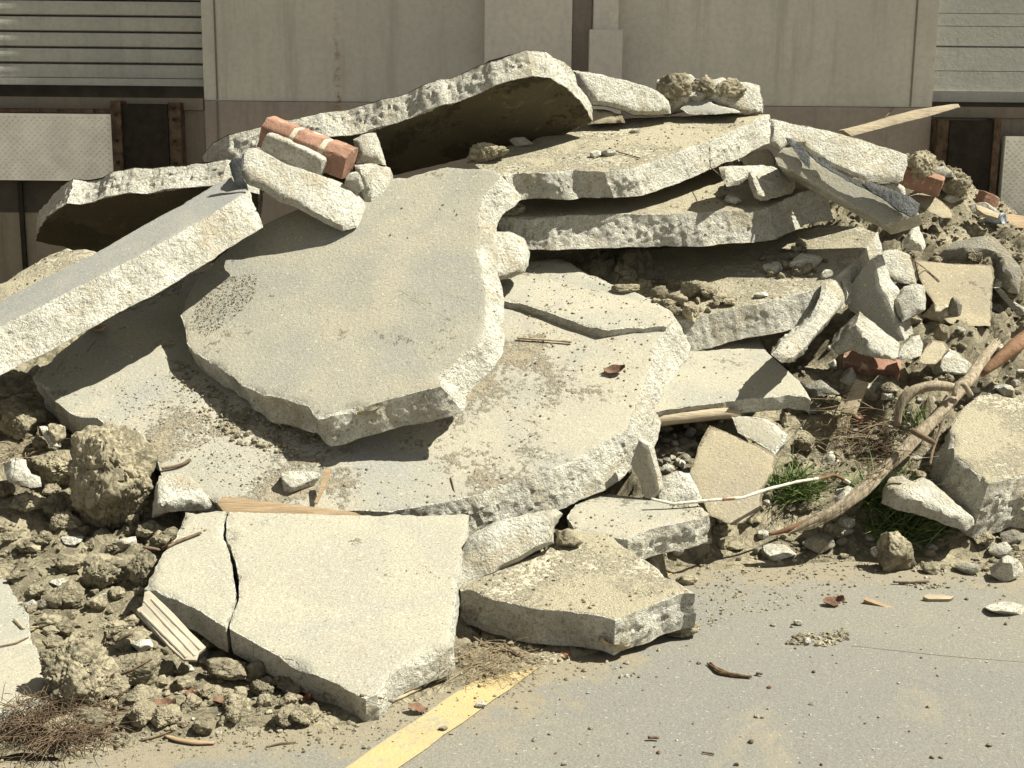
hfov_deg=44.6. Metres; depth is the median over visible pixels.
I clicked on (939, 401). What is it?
clod
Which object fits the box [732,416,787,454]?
concrete block
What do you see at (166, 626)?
old board
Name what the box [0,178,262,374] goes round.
concrete slab
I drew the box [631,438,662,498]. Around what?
concrete slab
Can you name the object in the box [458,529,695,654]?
concrete slab
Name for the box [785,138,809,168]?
tar paper
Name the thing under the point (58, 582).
stone
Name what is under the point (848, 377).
stone
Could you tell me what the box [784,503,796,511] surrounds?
clod
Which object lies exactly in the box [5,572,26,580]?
clod
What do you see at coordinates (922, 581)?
twig
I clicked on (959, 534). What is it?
stone
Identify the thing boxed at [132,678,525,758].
dirt crumbs
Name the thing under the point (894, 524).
grass tuft
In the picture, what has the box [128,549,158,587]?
clod
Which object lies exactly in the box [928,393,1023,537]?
boulder
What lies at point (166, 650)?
clod
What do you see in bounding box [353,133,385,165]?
stone
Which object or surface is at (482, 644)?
twig
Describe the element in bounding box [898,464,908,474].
clod
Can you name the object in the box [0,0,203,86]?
roller door
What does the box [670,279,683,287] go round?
clod
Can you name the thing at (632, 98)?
concrete slab
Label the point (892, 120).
plank
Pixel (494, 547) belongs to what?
concrete block
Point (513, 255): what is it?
concrete block
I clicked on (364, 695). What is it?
twig
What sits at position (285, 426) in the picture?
leaf
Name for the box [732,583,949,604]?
dirt crumbs
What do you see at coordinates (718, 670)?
bark strip
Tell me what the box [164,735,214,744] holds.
bark strip
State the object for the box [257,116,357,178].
joined bricks
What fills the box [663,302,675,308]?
clod
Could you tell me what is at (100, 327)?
leaf
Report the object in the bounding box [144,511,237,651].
concrete slab
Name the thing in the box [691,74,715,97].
clod
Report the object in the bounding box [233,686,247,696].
clod
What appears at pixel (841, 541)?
stone
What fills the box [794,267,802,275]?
clod
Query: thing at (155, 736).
twig
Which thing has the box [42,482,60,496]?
clod
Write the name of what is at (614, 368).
leaf
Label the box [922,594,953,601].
wooden stick
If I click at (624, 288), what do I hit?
clod
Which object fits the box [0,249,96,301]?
concrete slab
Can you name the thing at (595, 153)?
stone
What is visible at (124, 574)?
clod
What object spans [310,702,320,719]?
clod
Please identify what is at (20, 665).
concrete slab
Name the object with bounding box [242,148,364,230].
concrete block
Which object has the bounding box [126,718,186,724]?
twig
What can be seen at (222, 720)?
clod
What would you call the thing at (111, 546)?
clod
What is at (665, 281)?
clod
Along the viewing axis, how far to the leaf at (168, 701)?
3.18 m
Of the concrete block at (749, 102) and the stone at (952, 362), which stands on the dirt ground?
the stone at (952, 362)
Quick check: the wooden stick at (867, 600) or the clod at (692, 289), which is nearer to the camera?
the wooden stick at (867, 600)
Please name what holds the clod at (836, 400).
on the dirt ground
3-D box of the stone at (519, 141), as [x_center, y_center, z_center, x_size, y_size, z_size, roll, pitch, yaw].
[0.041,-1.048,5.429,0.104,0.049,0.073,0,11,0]
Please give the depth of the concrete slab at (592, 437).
4.42 m
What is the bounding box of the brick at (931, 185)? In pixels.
[897,165,944,197]
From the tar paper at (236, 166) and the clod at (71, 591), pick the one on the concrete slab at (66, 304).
the tar paper at (236, 166)
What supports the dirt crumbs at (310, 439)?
on the concrete slab at (592, 437)
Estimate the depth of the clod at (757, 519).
4.54 m
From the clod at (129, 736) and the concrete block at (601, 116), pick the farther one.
the concrete block at (601, 116)
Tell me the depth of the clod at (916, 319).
5.31 m
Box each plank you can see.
[218,497,358,516]
[659,408,740,426]
[838,104,959,135]
[1007,214,1023,230]
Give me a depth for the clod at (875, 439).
4.86 m
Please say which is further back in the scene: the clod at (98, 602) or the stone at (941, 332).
the stone at (941, 332)
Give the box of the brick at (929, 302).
[925,293,932,306]
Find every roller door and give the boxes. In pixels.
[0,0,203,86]
[932,0,1023,102]
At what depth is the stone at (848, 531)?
4.50 m
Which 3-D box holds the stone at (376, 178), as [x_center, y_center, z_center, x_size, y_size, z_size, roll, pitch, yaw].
[-0.557,-0.805,5.070,0.156,0.178,0.223,-1,11,-8]
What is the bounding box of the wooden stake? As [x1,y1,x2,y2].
[314,467,330,503]
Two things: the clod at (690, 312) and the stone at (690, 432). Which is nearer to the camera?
the stone at (690, 432)
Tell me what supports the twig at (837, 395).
on the dirt ground
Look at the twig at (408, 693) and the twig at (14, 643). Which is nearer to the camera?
the twig at (408, 693)
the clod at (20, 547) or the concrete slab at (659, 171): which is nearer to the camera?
the clod at (20, 547)
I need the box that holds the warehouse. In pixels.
[0,0,1023,321]
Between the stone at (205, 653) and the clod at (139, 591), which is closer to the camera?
the stone at (205, 653)
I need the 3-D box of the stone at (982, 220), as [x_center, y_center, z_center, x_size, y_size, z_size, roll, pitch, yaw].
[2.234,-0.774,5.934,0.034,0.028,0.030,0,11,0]
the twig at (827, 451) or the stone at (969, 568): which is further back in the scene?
the twig at (827, 451)
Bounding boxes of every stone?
[3,458,41,487]
[25,599,36,607]
[37,599,47,608]
[39,426,59,446]
[50,578,67,586]
[61,536,82,544]
[116,536,136,550]
[131,639,152,651]
[187,664,193,671]
[197,650,209,659]
[281,471,320,492]
[344,171,363,194]
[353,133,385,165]
[355,163,392,201]
[439,725,447,729]
[475,701,486,706]
[510,137,532,146]
[590,150,600,157]
[601,148,615,156]
[629,129,639,132]
[657,458,663,465]
[660,425,672,431]
[661,437,671,443]
[661,464,672,471]
[662,448,670,453]
[662,457,671,464]
[664,468,673,473]
[667,432,677,438]
[668,446,675,452]
[671,440,678,446]
[671,549,683,555]
[677,453,690,460]
[677,459,685,468]
[678,445,687,452]
[679,438,698,448]
[685,427,695,436]
[686,451,694,456]
[702,534,711,543]
[716,193,726,199]
[725,195,741,203]
[752,547,761,554]
[754,292,767,297]
[757,529,768,538]
[761,543,796,560]
[763,261,783,271]
[763,499,769,505]
[779,412,787,424]
[788,253,821,267]
[793,620,802,624]
[802,533,834,553]
[802,637,810,644]
[803,379,840,396]
[803,406,817,413]
[820,269,833,278]
[821,451,838,464]
[828,359,837,368]
[835,537,848,545]
[838,517,855,527]
[839,367,856,384]
[843,449,850,454]
[844,528,853,535]
[848,434,863,443]
[864,382,880,400]
[865,535,874,541]
[870,546,877,557]
[881,392,893,399]
[903,226,925,251]
[911,470,923,478]
[917,313,925,320]
[922,549,935,556]
[923,303,949,325]
[926,544,937,549]
[927,349,971,374]
[930,255,942,261]
[933,324,949,341]
[942,195,960,203]
[947,296,961,316]
[954,563,979,574]
[957,327,965,333]
[957,530,964,536]
[968,202,997,215]
[971,387,979,392]
[979,218,985,222]
[984,601,1023,614]
[988,542,1012,557]
[989,555,1022,581]
[992,303,1003,313]
[993,279,1001,287]
[994,384,1014,396]
[1000,530,1023,544]
[1011,380,1021,386]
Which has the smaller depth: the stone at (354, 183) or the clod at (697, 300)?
the stone at (354, 183)
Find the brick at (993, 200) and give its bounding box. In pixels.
[974,190,999,207]
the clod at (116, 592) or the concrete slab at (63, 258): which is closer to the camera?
the clod at (116, 592)
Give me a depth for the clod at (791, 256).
5.25 m
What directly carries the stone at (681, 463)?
on the dirt ground
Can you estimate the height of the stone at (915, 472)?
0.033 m
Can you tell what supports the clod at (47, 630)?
on the dirt ground
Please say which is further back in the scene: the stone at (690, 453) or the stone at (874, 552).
the stone at (690, 453)
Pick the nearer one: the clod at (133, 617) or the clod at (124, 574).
the clod at (133, 617)
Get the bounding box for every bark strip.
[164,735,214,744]
[707,662,751,677]
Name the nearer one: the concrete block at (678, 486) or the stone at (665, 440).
the concrete block at (678, 486)
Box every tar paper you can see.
[229,158,247,189]
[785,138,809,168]
[809,154,870,191]
[820,158,830,165]
[863,183,919,216]
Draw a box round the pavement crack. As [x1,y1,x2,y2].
[857,646,1018,661]
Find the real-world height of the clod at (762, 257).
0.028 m
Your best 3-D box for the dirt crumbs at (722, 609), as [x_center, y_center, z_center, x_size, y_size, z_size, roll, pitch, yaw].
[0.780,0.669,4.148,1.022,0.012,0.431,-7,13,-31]
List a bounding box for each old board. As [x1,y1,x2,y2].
[136,591,205,661]
[840,379,868,415]
[975,205,998,219]
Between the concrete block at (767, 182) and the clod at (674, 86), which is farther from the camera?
the clod at (674, 86)
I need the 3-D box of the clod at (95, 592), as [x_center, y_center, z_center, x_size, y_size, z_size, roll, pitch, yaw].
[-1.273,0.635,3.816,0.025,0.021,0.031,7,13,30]
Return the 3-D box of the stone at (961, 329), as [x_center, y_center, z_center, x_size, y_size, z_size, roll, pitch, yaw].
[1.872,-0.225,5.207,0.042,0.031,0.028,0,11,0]
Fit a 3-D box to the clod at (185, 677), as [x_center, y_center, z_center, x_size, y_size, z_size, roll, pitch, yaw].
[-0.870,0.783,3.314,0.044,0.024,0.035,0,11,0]
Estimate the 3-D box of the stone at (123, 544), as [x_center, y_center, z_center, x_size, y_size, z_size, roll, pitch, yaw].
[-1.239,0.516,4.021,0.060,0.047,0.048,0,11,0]
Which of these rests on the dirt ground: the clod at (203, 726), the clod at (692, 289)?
the clod at (203, 726)
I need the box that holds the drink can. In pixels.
[985,212,1006,223]
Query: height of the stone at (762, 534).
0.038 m
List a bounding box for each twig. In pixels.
[0,637,28,646]
[13,618,42,628]
[95,736,118,747]
[107,658,151,681]
[114,624,146,643]
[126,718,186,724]
[140,730,171,740]
[143,541,173,551]
[161,458,190,469]
[167,531,201,547]
[266,741,295,746]
[360,694,393,702]
[396,686,421,700]
[473,636,505,651]
[477,625,510,636]
[504,644,523,658]
[517,337,571,342]
[609,147,640,158]
[648,736,658,738]
[817,445,848,464]
[820,391,849,405]
[843,396,875,410]
[893,580,929,583]
[910,258,939,281]
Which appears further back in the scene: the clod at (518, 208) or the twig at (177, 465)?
the clod at (518, 208)
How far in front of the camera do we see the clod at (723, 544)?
4.43 m
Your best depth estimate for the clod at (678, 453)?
4.64 m
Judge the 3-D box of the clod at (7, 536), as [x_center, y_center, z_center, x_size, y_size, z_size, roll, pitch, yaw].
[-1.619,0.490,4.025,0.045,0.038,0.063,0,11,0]
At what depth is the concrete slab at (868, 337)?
4.91 m
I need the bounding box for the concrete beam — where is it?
[775,147,921,234]
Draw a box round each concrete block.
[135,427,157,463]
[152,473,216,517]
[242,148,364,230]
[462,509,562,583]
[497,232,529,279]
[589,109,624,123]
[657,74,762,115]
[657,471,701,503]
[681,98,741,114]
[719,164,794,200]
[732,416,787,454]
[741,149,775,165]
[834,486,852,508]
[879,183,905,194]
[881,475,973,530]
[882,249,916,283]
[895,284,925,321]
[897,335,922,359]
[910,193,952,217]
[918,340,949,363]
[935,166,953,176]
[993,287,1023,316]
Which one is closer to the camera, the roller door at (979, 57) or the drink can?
the drink can
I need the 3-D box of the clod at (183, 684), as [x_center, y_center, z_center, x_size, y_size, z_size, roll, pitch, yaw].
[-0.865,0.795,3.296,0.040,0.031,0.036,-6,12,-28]
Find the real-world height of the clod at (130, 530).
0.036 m
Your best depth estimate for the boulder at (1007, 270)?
5.54 m
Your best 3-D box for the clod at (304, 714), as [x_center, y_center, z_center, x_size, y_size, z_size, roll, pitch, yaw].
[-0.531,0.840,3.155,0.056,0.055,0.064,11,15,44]
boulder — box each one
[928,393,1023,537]
[937,236,1020,294]
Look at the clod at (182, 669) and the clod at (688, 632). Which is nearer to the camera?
the clod at (182, 669)
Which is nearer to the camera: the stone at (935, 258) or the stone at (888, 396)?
the stone at (888, 396)
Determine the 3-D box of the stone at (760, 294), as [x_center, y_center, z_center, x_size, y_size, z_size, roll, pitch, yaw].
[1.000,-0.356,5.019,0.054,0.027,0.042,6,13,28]
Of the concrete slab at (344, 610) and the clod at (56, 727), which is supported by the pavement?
the concrete slab at (344, 610)
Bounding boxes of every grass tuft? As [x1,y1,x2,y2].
[764,453,854,512]
[825,441,944,515]
[825,496,964,570]
[902,404,926,430]
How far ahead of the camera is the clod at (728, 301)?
5.00 m
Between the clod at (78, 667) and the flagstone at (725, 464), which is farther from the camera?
the flagstone at (725, 464)
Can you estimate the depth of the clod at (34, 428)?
4.55 m
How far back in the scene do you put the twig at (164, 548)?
3.91 m
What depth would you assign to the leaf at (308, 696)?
3.24 m
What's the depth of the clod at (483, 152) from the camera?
5.19 m
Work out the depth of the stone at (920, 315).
5.37 m
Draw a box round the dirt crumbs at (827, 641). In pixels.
[786,627,849,646]
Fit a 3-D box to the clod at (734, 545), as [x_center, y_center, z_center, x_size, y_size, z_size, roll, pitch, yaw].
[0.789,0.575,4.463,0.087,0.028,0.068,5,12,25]
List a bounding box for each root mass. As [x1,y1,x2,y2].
[0,679,154,766]
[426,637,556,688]
[788,393,935,481]
[821,418,946,483]
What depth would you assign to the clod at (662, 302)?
5.07 m
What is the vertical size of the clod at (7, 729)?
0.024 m
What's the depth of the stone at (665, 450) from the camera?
4.64 m
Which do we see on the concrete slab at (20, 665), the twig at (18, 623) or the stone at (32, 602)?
the twig at (18, 623)
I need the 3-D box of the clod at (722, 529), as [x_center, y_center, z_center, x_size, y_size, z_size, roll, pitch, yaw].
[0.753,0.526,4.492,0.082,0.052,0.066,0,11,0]
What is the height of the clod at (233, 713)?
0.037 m
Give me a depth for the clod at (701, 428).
4.88 m
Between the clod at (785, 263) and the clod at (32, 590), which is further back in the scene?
the clod at (785, 263)
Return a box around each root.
[893,380,965,426]
[929,419,943,464]
[951,381,973,396]
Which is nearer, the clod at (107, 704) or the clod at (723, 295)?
the clod at (107, 704)
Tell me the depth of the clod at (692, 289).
5.11 m
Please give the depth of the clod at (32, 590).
3.76 m
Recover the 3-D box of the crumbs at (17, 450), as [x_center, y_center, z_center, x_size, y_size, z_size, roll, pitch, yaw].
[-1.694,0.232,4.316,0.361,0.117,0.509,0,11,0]
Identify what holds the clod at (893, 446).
on the dirt ground
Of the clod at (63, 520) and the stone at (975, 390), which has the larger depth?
the stone at (975, 390)
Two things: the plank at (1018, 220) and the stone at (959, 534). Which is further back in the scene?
the plank at (1018, 220)
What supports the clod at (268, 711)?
on the dirt ground
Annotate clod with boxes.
[0,406,37,439]
[0,480,15,496]
[0,520,8,531]
[0,531,17,542]
[3,724,17,734]
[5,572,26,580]
[8,491,47,512]
[11,709,37,726]
[16,538,25,552]
[19,538,37,552]
[25,544,40,551]
[25,584,45,596]
[26,604,38,613]
[28,421,40,432]
[30,530,52,545]
[31,436,46,450]
[31,449,71,486]
[35,409,47,422]
[36,613,62,627]
[38,712,75,740]
[39,639,119,708]
[41,477,48,486]
[41,490,75,517]
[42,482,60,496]
[42,592,64,607]
[42,633,64,648]
[43,625,60,635]
[44,441,60,450]
[48,423,65,442]
[49,511,81,530]
[50,579,85,607]
[51,554,84,572]
[52,616,74,635]
[65,508,78,515]
[67,422,158,531]
[74,705,114,739]
[77,525,88,534]
[81,552,129,588]
[82,537,94,550]
[85,594,107,609]
[90,588,98,595]
[97,620,128,634]
[99,700,111,710]
[104,672,129,697]
[105,538,118,551]
[105,553,134,580]
[109,586,124,599]
[109,697,117,708]
[113,651,163,686]
[115,638,135,651]
[117,693,134,709]
[119,627,151,640]
[124,525,136,535]
[124,613,139,626]
[125,513,138,524]
[125,621,137,627]
[125,684,158,704]
[125,733,132,739]
[126,697,157,727]
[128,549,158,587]
[134,587,144,594]
[135,520,158,537]
[149,534,171,552]
[150,703,182,727]
[155,675,167,686]
[159,526,177,540]
[160,646,169,653]
[162,690,170,695]
[170,724,176,731]
[175,675,191,680]
[175,680,192,689]
[176,663,189,675]
[181,693,201,712]
[192,679,214,697]
[192,716,214,735]
[199,657,208,665]
[200,639,215,649]
[206,657,246,680]
[216,678,225,682]
[218,715,226,725]
[223,692,250,714]
[224,705,242,722]
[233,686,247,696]
[245,661,267,682]
[249,679,274,695]
[256,694,272,706]
[260,676,276,686]
[265,709,272,713]
[272,675,280,682]
[272,703,295,727]
[277,676,302,693]
[279,692,302,706]
[290,704,315,724]
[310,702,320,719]
[322,692,335,701]
[466,142,508,163]
[502,203,525,215]
[555,528,583,546]
[611,284,639,292]
[630,279,652,293]
[649,285,668,299]
[654,275,663,281]
[656,72,691,103]
[657,298,676,308]
[662,278,671,284]
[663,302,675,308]
[666,293,687,305]
[666,631,685,637]
[668,279,677,290]
[668,305,682,315]
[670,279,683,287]
[670,450,685,456]
[675,575,698,584]
[677,621,700,636]
[680,280,709,298]
[682,302,699,322]
[689,422,708,435]
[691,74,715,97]
[694,297,700,303]
[701,288,717,298]
[710,301,719,306]
[712,294,722,303]
[712,523,731,536]
[716,77,746,97]
[717,539,730,549]
[720,293,726,298]
[722,298,735,304]
[726,540,744,549]
[748,515,756,523]
[754,516,762,522]
[759,255,765,260]
[763,490,772,498]
[767,271,777,275]
[777,272,785,277]
[782,260,791,268]
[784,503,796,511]
[786,252,798,259]
[790,266,800,275]
[791,245,799,251]
[791,454,806,465]
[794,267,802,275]
[794,435,814,451]
[795,238,807,247]
[796,501,815,513]
[800,246,806,252]
[802,263,813,273]
[813,368,820,373]
[824,522,844,539]
[825,395,840,404]
[830,513,845,522]
[833,450,844,459]
[869,435,880,441]
[875,379,900,394]
[876,531,916,571]
[886,440,900,452]
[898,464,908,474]
[907,150,937,178]
[911,315,921,323]
[920,561,939,574]
[934,397,942,406]
[942,170,972,200]
[943,373,953,382]
[957,342,967,349]
[968,252,982,261]
[973,530,995,545]
[977,230,985,235]
[1015,253,1023,259]
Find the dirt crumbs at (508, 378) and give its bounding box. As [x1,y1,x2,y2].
[6,70,900,617]
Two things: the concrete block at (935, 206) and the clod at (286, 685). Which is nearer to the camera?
the clod at (286, 685)
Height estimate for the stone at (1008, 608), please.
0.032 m
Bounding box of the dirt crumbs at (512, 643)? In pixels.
[0,151,1023,744]
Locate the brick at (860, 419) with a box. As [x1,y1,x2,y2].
[852,411,872,424]
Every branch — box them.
[768,519,805,535]
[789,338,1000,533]
[910,428,935,444]
[980,330,1023,376]
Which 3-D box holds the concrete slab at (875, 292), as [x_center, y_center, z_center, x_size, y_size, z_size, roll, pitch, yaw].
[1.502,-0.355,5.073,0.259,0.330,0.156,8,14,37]
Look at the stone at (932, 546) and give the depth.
4.46 m
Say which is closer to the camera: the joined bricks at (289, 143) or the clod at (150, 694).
the clod at (150, 694)
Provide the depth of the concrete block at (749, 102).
5.81 m
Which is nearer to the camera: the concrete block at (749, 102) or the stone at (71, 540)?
the stone at (71, 540)
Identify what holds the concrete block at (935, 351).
on the dirt ground
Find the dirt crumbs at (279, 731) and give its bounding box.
[0,550,1023,767]
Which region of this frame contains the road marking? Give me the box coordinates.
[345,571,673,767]
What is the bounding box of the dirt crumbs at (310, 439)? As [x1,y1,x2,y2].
[165,357,322,457]
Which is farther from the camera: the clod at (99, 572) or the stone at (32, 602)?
the clod at (99, 572)
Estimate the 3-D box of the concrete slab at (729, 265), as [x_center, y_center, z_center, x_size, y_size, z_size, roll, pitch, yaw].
[1.029,-0.411,5.287,1.113,0.484,0.761,0,11,0]
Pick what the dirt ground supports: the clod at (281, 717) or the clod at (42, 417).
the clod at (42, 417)
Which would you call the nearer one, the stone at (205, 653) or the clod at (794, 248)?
the stone at (205, 653)
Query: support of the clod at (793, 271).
on the concrete slab at (729, 265)
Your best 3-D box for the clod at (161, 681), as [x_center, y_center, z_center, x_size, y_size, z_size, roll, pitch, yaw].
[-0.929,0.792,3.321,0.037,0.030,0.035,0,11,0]
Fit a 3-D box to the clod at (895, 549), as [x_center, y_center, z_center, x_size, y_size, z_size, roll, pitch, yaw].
[1.326,0.579,4.296,0.140,0.146,0.112,0,11,0]
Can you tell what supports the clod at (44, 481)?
on the dirt ground
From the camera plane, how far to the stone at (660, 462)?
4.61 m
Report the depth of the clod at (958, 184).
5.94 m
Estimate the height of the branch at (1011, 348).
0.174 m
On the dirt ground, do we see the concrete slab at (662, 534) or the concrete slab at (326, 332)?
the concrete slab at (662, 534)
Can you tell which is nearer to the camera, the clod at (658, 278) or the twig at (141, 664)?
the twig at (141, 664)
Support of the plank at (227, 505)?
on the concrete slab at (344, 610)
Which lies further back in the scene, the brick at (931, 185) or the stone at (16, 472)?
the brick at (931, 185)
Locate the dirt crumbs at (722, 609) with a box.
[661,566,884,636]
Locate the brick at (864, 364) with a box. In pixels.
[841,350,900,378]
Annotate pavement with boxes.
[0,560,1023,767]
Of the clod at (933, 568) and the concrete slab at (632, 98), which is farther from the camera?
the concrete slab at (632, 98)
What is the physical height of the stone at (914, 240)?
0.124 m
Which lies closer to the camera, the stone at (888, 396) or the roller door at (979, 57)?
the stone at (888, 396)
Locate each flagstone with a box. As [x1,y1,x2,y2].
[689,426,778,524]
[915,260,994,325]
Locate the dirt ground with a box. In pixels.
[0,153,1023,760]
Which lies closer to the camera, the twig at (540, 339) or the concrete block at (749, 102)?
the twig at (540, 339)
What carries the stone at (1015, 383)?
on the dirt ground
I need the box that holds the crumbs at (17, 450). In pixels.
[0,428,69,463]
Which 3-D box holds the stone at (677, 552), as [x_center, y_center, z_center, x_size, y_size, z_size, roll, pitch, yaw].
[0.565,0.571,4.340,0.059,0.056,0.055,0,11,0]
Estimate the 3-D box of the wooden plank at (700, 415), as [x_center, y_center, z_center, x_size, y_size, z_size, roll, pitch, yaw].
[0.679,0.126,4.625,0.345,0.068,0.053,-1,11,-6]
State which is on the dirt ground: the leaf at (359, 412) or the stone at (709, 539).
the stone at (709, 539)
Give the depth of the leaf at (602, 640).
3.54 m
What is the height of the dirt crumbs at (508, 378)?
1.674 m
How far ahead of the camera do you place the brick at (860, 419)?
4.96 m
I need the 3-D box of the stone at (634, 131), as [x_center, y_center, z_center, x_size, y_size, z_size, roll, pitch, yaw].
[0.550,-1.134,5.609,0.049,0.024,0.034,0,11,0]
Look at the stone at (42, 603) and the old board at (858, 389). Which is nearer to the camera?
the stone at (42, 603)
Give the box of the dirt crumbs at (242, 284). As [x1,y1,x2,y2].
[190,274,256,335]
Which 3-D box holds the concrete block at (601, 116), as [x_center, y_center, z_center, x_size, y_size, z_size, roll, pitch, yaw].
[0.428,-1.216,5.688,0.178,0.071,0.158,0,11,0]
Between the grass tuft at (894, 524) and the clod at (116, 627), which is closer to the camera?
the clod at (116, 627)
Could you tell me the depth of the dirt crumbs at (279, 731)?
3.19 m
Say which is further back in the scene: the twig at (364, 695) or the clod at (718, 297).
the clod at (718, 297)
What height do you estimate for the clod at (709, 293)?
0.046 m
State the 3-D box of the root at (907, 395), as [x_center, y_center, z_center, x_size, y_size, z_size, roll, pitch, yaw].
[1.595,0.071,4.745,0.304,0.171,0.045,-2,11,-9]
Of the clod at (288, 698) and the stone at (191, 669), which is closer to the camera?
the clod at (288, 698)
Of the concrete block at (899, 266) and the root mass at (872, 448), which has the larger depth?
the concrete block at (899, 266)
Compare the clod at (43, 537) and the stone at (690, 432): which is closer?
the clod at (43, 537)
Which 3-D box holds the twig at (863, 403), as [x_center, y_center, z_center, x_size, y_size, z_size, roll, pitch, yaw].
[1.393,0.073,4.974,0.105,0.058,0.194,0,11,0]
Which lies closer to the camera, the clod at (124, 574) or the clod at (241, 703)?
the clod at (241, 703)
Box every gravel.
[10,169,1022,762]
[111,374,293,487]
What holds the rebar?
on the concrete slab at (662, 534)
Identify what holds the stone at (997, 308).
on the dirt ground
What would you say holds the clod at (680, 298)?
on the concrete slab at (729, 265)
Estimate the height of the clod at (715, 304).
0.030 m
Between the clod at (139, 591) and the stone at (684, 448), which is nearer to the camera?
the clod at (139, 591)
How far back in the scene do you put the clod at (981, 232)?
5.86 m
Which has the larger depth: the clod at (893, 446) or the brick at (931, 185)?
the brick at (931, 185)
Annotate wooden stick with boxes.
[864,597,891,606]
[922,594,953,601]
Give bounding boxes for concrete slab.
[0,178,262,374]
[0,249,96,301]
[0,576,50,736]
[33,261,690,536]
[35,159,262,263]
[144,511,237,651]
[181,167,520,446]
[202,50,592,192]
[226,512,468,721]
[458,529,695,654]
[472,114,770,200]
[498,173,832,249]
[500,259,671,337]
[567,493,709,559]
[573,71,670,116]
[629,225,881,350]
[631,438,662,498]
[656,337,810,416]
[770,119,906,182]
[771,232,877,362]
[831,312,899,360]
[847,254,913,340]
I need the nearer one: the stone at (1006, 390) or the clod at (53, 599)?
the clod at (53, 599)
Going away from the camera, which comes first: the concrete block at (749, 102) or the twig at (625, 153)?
the twig at (625, 153)
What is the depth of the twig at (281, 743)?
3.05 m
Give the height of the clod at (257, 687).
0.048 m
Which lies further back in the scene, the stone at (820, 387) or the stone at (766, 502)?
the stone at (820, 387)
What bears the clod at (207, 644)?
on the dirt ground
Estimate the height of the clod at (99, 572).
0.114 m
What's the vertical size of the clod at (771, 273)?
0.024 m
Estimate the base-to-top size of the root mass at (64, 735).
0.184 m
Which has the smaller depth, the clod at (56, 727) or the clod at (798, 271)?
the clod at (56, 727)
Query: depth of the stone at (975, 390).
4.94 m
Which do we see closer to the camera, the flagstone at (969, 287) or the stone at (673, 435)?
the stone at (673, 435)
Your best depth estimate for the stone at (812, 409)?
5.01 m
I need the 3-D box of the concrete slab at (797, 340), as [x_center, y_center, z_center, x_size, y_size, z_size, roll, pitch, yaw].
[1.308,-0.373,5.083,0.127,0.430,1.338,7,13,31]
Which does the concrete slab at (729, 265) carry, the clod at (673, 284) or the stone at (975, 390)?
the clod at (673, 284)
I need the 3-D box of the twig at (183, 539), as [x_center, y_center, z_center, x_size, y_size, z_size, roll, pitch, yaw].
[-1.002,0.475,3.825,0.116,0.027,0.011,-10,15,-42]
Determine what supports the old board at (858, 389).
on the dirt ground
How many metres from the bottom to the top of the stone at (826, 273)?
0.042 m
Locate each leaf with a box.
[90,323,106,332]
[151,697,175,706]
[185,687,200,695]
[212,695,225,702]
[278,424,294,428]
[295,691,311,701]
[355,405,380,414]
[408,702,427,711]
[560,651,570,657]
[599,635,630,649]
[603,364,624,372]
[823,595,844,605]
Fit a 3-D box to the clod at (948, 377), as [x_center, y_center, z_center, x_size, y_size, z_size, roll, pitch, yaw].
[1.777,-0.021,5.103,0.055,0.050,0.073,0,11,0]
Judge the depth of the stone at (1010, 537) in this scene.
4.43 m
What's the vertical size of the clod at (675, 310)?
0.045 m
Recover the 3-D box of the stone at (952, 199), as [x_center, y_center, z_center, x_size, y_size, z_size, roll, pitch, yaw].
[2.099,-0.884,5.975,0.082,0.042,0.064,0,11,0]
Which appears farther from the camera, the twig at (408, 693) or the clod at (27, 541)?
the clod at (27, 541)
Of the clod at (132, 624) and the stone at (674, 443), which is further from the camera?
the stone at (674, 443)
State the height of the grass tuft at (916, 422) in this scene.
0.142 m
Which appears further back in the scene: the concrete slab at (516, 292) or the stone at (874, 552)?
the concrete slab at (516, 292)
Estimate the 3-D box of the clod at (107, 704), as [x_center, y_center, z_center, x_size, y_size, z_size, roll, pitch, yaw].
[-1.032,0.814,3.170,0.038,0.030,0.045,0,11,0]
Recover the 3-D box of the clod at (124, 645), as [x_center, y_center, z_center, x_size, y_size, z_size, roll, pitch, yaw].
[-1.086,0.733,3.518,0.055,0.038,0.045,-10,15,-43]
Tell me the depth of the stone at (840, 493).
4.42 m
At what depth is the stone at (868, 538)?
4.49 m
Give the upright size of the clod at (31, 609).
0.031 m
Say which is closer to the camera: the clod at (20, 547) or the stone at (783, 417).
the clod at (20, 547)
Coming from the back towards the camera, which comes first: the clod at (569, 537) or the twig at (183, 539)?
the clod at (569, 537)
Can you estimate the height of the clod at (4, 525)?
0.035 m
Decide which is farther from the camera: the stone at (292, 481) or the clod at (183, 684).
the stone at (292, 481)
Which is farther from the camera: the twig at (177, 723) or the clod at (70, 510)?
the clod at (70, 510)
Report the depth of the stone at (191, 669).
3.41 m
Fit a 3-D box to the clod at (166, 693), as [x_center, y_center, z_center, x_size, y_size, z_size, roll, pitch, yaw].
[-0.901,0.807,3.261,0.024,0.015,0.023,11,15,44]
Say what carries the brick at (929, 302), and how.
on the dirt ground
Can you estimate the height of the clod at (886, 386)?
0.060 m
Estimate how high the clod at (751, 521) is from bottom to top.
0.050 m
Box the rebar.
[651,474,850,504]

